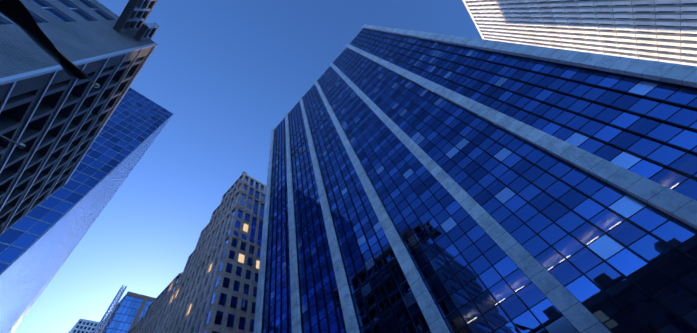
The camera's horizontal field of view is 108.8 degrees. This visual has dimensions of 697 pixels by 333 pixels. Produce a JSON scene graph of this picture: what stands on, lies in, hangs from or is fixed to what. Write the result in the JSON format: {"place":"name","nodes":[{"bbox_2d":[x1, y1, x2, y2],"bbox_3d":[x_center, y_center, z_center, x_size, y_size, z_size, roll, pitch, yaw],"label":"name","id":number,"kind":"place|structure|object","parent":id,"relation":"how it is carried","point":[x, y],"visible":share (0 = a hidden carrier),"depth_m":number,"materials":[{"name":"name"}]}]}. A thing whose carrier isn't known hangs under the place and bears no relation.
{"place":"outdoors","nodes":[
{"label":"outdoors","id":0,"kind":"place"},
{"bbox_2d":[93,285,126,332],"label":"lattice mast","id":1,"kind":"object","parent":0,"point":[105,321],"visible":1,"depth_m":115.55,"materials":[{"name":"silver metal"}]},
{"bbox_2d":[13,0,481,332],"label":"sky","id":2,"kind":"structure","parent":0,"point":[228,72],"materials":[{"name":"blue"}]},
{"label":"ground","id":3,"kind":"structure","parent":0,"visible":0},
{"bbox_2d":[0,0,158,234],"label":"building","id":4,"kind":"structure","parent":3,"relation":"on","point":[54,117],"depth_m":26.60,"materials":[{"name":"concrete"}]},
{"bbox_2d":[68,319,98,332],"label":"white building","id":5,"kind":"structure","parent":3,"relation":"on","point":[84,326],"depth_m":235.41,"materials":[{"name":"white concrete"}]},
{"bbox_2d":[0,88,173,332],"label":"skyscraper","id":6,"kind":"structure","parent":3,"relation":"on","point":[39,242],"depth_m":79.57,"materials":[{"name":"blue glass"}]},
{"bbox_2d":[93,291,155,332],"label":"glass building","id":7,"kind":"structure","parent":3,"relation":"on","point":[129,312],"depth_m":137.15,"materials":[{"name":"blue glass"}]},
{"bbox_2d":[128,171,266,332],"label":"granite tower","id":8,"kind":"structure","parent":3,"relation":"on","point":[212,287],"depth_m":68.12,"materials":[{"name":"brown stone"}]},
{"bbox_2d":[253,24,696,332],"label":"skyscraper","id":9,"kind":"structure","parent":3,"relation":"on","point":[421,182],"depth_m":24.48,"materials":[{"name":"blue glass"}]},
{"bbox_2d":[462,0,696,65],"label":"building","id":10,"kind":"structure","parent":3,"relation":"on","point":[660,30],"depth_m":59.89,"materials":[{"name":"stone"}]},
{"bbox_3d":[-2.219,-38.260,-15.971,84.800,17.600,40.500,-44,-59,13],"label":"low masonry building","id":11,"kind":"object","parent":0,"visible":0},
{"bbox_2d":[0,135,25,148],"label":"street light","id":12,"kind":"object","parent":11,"relation":"attached to","point":[20,145],"visible":1,"depth_m":9.66,"materials":[{"name":"metal"}]},
{"bbox_2d":[0,0,99,87],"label":"street light","id":13,"kind":"object","parent":11,"relation":"attached to","point":[16,12],"visible":1,"depth_m":9.01,"materials":[{"name":"black metal"}]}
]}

